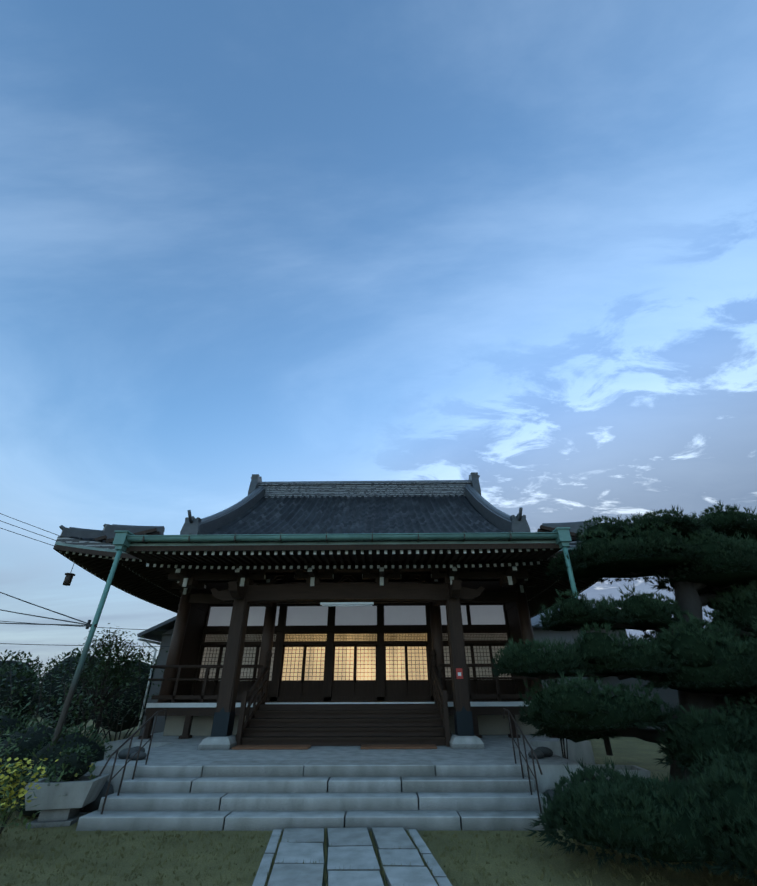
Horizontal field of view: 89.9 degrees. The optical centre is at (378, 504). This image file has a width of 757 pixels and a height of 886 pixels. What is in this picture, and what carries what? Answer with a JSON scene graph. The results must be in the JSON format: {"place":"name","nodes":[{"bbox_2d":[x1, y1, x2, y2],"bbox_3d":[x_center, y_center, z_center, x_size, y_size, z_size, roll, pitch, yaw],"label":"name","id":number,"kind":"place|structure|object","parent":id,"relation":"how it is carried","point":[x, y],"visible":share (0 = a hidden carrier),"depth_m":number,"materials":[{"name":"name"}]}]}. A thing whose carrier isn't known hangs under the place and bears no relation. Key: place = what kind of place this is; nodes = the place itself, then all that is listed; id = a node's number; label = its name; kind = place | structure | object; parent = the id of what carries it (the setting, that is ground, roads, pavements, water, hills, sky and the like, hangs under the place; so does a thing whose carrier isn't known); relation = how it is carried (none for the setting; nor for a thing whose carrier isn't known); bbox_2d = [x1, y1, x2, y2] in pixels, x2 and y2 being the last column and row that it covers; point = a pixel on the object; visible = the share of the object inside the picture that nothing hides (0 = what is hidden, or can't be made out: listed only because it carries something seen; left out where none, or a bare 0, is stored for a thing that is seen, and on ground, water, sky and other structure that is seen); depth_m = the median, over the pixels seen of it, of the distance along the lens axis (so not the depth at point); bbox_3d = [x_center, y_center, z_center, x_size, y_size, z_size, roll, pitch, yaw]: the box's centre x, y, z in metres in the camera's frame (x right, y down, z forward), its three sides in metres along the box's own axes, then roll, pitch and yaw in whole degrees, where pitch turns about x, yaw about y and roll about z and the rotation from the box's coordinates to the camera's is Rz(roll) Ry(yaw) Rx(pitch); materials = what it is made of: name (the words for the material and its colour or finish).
{"place":"outdoors","nodes":[
{"label":"outdoors","id":0,"kind":"place"},
{"bbox_2d":[0,513,172,646],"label":"utility wires","id":1,"kind":"object","parent":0,"point":[87,625],"visible":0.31,"depth_m":7.75,"materials":[{"name":"black"}]},
{"bbox_2d":[0,712,756,885],"bbox_3d":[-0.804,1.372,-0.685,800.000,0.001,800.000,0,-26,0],"label":"ground","id":2,"kind":"structure","parent":0,"point":[638,752],"depth_m":3.88,"materials":[{"name":"green plant"}]},
{"bbox_2d":[25,774,109,828],"bbox_3d":[-4.237,3.970,5.099,0.800,0.470,0.520,5,-27,-10],"label":"rain basin","id":3,"kind":"object","parent":2,"relation":"on","point":[56,808],"visible":0.9,"depth_m":4.94,"materials":[{"name":"stone"}]},
{"bbox_2d":[137,616,176,735],"bbox_3d":[-6.625,8.137,18.347,4.854,4.707,10.200,0,-26,0],"label":"annex","id":4,"kind":"object","parent":2,"relation":"on","point":[154,633],"visible":0.1,"depth_m":14.42,"materials":[{"name":"grey paint"}]},
{"bbox_2d":[137,638,160,729],"bbox_3d":[-8.706,8.595,18.091,0.580,3.074,10.100,0,-26,0],"label":"drainpipe","id":5,"kind":"object","parent":4,"relation":"attached to","point":[148,642],"visible":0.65,"depth_m":14.23,"materials":[{"name":"white"}]},
{"bbox_2d":[76,760,562,830],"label":"stone steps","id":6,"kind":"structure","parent":2,"relation":"on","point":[268,795],"depth_m":5.02,"materials":[{"name":"stone"}]},
{"bbox_2d":[99,708,542,813],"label":"metal handrails","id":7,"kind":"object","parent":6,"relation":"on","point":[165,710],"visible":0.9,"depth_m":5.35,"materials":[{"name":"grey metal"}]},
{"bbox_2d":[49,546,612,755],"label":"downpipes","id":8,"kind":"object","parent":2,"relation":"on","point":[73,686],"visible":0.52,"depth_m":6.72,"materials":[{"name":"green metal"}]},
{"bbox_2d":[79,729,594,811],"bbox_3d":[-0.654,7.391,12.056,10.600,0.652,14.620,0,-26,0],"label":"platform base","id":9,"kind":"object","parent":2,"relation":"on","point":[176,751],"visible":0.29,"depth_m":6.57,"materials":[{"name":"grey stone"}]},
{"bbox_2d":[232,744,436,749],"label":"doormats","id":10,"kind":"object","parent":9,"relation":"on","point":[386,746],"visible":1,"depth_m":7.24,"materials":[{"name":"brown fabric"}]},
{"bbox_2d":[118,746,552,759],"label":"decorative rocks","id":11,"kind":"object","parent":9,"relation":"on","point":[541,752],"visible":0.83,"depth_m":6.24,"materials":[{"name":"stone"}]},
{"bbox_2d":[198,734,484,749],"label":"pillar base stones","id":12,"kind":"object","parent":9,"relation":"on","point":[230,742],"visible":0.77,"depth_m":7.25,"materials":[{"name":"grey stone"}]},
{"bbox_2d":[211,706,473,736],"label":"pillar bases","id":13,"kind":"object","parent":12,"relation":"on","point":[223,723],"visible":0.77,"depth_m":7.52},
{"bbox_2d":[216,584,470,711],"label":"porch pillars","id":14,"kind":"structure","parent":13,"relation":"on","point":[228,687],"depth_m":8.09,"materials":[{"name":"brown wood"}]},
{"bbox_2d":[456,668,462,678],"bbox_3d":[1.682,3.501,7.873,0.130,0.200,0.009,0,-26,0],"label":"pillar sign","id":15,"kind":"object","parent":14,"relation":"attached to","point":[459,673],"visible":1,"depth_m":7.87,"materials":[{"name":"red"}]},
{"bbox_2d":[236,649,449,746],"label":"stair handrails","id":16,"kind":"object","parent":9,"relation":"on","point":[440,696],"visible":0.9,"depth_m":8.43,"materials":[{"name":"brown wood"}]},
{"bbox_2d":[242,709,444,740],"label":"stair risers","id":17,"kind":"object","parent":9,"relation":"on","point":[360,738],"visible":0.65,"depth_m":8.00,"materials":[{"name":"brown wood"}]},
{"bbox_2d":[236,702,451,745],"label":"wooden stairs","id":18,"kind":"structure","parent":9,"relation":"on","point":[262,706],"depth_m":8.29,"materials":[{"name":"brown wood"}]},
{"bbox_2d":[138,664,557,738],"bbox_3d":[-0.689,5.099,9.958,10.200,1.610,1.610,0,-26,0],"label":"veranda","id":19,"kind":"object","parent":9,"relation":"on","point":[189,713],"visible":0.44,"depth_m":9.30,"materials":[{"name":"brown wood"}]},
{"bbox_2d":[146,702,528,707],"bbox_3d":[-0.697,4.846,9.207,9.920,0.100,0.025,0,-26,0],"label":"veranda floor edge","id":20,"kind":"object","parent":19,"relation":"attached to","point":[171,705],"visible":0.43,"depth_m":9.21,"materials":[{"name":"wood"}]},
{"bbox_2d":[157,591,542,702],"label":"wooden pillars","id":21,"kind":"structure","parent":19,"relation":"on","point":[175,648],"depth_m":9.99,"materials":[{"name":"brown wood"}]},
{"bbox_2d":[189,574,517,611],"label":"wooden beams","id":22,"kind":"structure","parent":19,"relation":"on","point":[202,602],"depth_m":10.53,"materials":[{"name":"brown wood"}]},
{"bbox_2d":[190,603,518,700],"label":"wall frames","id":23,"kind":"structure","parent":19,"relation":"on","point":[328,687],"depth_m":11.04,"materials":[{"name":"brown wood"}]},
{"bbox_2d":[282,646,427,679],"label":"shoji screens","id":24,"kind":"object","parent":23,"relation":"attached to","point":[368,656],"visible":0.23,"depth_m":11.09,"materials":[{"name":"beige paper"}]},
{"bbox_2d":[199,633,511,680],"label":"lattice windows","id":25,"kind":"structure","parent":23,"relation":"attached to","point":[446,651],"depth_m":11.16,"materials":[{"name":"beige"}]},
{"bbox_2d":[207,605,504,625],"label":"upper wall panels","id":26,"kind":"object","parent":23,"relation":"in","point":[367,615],"visible":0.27,"depth_m":11.66,"materials":[{"name":"white paint"}]},
{"bbox_2d":[285,633,426,640],"bbox_3d":[-0.685,3.996,11.420,4.280,0.220,0.020,0,-26,0],"label":"transom lattice","id":27,"kind":"object","parent":23,"relation":"attached to","point":[361,636],"visible":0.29,"depth_m":11.41,"materials":[{"name":"beige wood"}]},
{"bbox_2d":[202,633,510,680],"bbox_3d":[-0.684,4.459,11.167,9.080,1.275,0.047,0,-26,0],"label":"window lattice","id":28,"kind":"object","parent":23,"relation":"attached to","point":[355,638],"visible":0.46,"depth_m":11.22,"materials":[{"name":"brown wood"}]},
{"bbox_2d":[165,560,531,606],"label":"kohai beams","id":29,"kind":"structure","parent":9,"relation":"on","point":[269,595],"depth_m":8.73,"materials":[{"name":"brown wood"}]},
{"bbox_2d":[320,602,373,605],"bbox_3d":[-0.721,2.281,8.697,1.220,0.087,0.070,0,-26,0],"label":"fluorescent lamp","id":30,"kind":"object","parent":29,"relation":"attached to","point":[346,603],"visible":1,"depth_m":8.67,"materials":[{"name":"white plastic"}]},
{"bbox_2d":[163,701,538,735],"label":"foundation wall","id":31,"kind":"structure","parent":9,"relation":"on","point":[487,725],"depth_m":9.61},
{"bbox_2d":[171,579,531,701],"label":"hall body","id":32,"kind":"structure","parent":9,"relation":"on","point":[192,638],"depth_m":10.76,"materials":[{"name":"brown wood"}]},
{"bbox_2d":[170,562,535,593],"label":"brackets","id":33,"kind":"object","parent":32,"relation":"on","point":[193,585],"visible":0.48,"depth_m":8.91,"materials":[{"name":"brown wood"}]},
{"bbox_2d":[60,525,599,617],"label":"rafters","id":34,"kind":"object","parent":33,"relation":"on","point":[129,581],"visible":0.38,"depth_m":8.89,"materials":[{"name":"brown wood"}]},
{"bbox_2d":[53,536,596,617],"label":"roof fascia","id":35,"kind":"structure","parent":34,"relation":"attached to","point":[84,546],"depth_m":7.68,"materials":[{"name":"green metal"}]},
{"bbox_2d":[142,531,511,543],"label":"gutter brackets","id":36,"kind":"object","parent":35,"relation":"attached to","point":[281,541],"visible":0.48,"depth_m":7.60,"materials":[{"name":"green metal"}]},
{"bbox_2d":[56,548,598,607],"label":"rafters","id":37,"kind":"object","parent":34,"relation":"attached to","point":[389,555],"depth_m":8.07,"materials":[{"name":"brown wood"}]},
{"bbox_2d":[59,549,600,617],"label":"rafter ends","id":38,"kind":"object","parent":34,"relation":"attached to","point":[330,552],"visible":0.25,"depth_m":8.31,"materials":[{"name":"paint"}]},
{"bbox_2d":[59,472,628,538],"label":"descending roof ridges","id":39,"kind":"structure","parent":34,"relation":"on","point":[485,508],"depth_m":12.19,"materials":[{"name":"grey tile"}]},
{"bbox_2d":[62,562,74,585],"bbox_3d":[-7.077,1.577,8.707,0.185,0.530,0.185,10,-28,-20],"label":"eave hanging lamp","id":40,"kind":"object","parent":39,"relation":"hanging from","point":[68,579],"visible":1,"depth_m":8.62,"materials":[{"name":"grey metal"}]},
{"bbox_2d":[60,494,578,543],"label":"roof slope","id":41,"kind":"structure","parent":39,"relation":"attached to","point":[345,514],"depth_m":14.74,"materials":[{"name":"tile"}]},
{"bbox_2d":[113,527,571,551],"bbox_3d":[-0.742,0.704,7.629,9.130,0.375,0.270,0,-26,0],"label":"gutter","id":42,"kind":"object","parent":39,"relation":"attached to","point":[124,539],"visible":0.98,"depth_m":7.59,"materials":[{"name":"green metal"}]},
{"bbox_2d":[258,480,471,497],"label":"ridge","id":43,"kind":"structure","parent":39,"relation":"attached to","point":[400,488],"depth_m":18.17,"materials":[{"name":"tile"}]},
{"bbox_2d":[175,566,527,594],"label":"white bracket ends","id":44,"kind":"object","parent":33,"relation":"attached to","point":[312,580],"visible":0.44,"depth_m":8.74,"materials":[{"name":"paint"}]},
{"bbox_2d":[252,827,451,885],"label":"stone path","id":45,"kind":"structure","parent":2,"relation":"on","point":[348,850],"depth_m":3.75,"materials":[{"name":"stone"}]},
{"bbox_2d":[252,827,438,885],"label":"paving joints","id":46,"kind":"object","parent":45,"relation":"on","point":[376,855],"depth_m":3.77,"materials":[{"name":"grey concrete"}]},
{"bbox_2d":[79,770,632,812],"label":"terrace edge rocks","id":47,"kind":"object","parent":2,"relation":"on","point":[92,806],"visible":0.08,"depth_m":5.40,"materials":[{"name":"stone"}]},
{"bbox_2d":[0,623,754,833],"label":"shrub","id":48,"kind":"object","parent":2,"relation":"on","point":[10,791],"depth_m":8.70,"materials":[{"name":"green plant"}]},
{"bbox_2d":[531,605,626,692],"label":"house","id":49,"kind":"structure","parent":2,"relation":"on","point":[539,634],"depth_m":25.13,"materials":[{"name":"grey"}]},
{"bbox_2d":[583,764,649,781],"bbox_3d":[3.631,4.253,5.736,0.800,0.470,0.520,-4,-26,8],"label":"rain basin","id":50,"kind":"object","parent":2,"relation":"on","point":[642,771],"visible":0.23,"depth_m":5.75,"materials":[{"name":"stone"}]},
{"bbox_2d":[491,500,756,883],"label":"pine","id":51,"kind":"object","parent":2,"relation":"on","point":[551,818],"depth_m":5.65,"materials":[{"name":"green plant"}]},
{"bbox_2d":[0,0,756,682],"label":"sky","id":52,"kind":"structure","parent":0,"point":[512,243],"materials":[{"name":"blue"}]},
{"bbox_2d":[584,639,678,729],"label":"house","id":53,"kind":"structure","parent":0,"point":[669,696],"depth_m":16.70,"materials":[{"name":"grey"}]}
]}

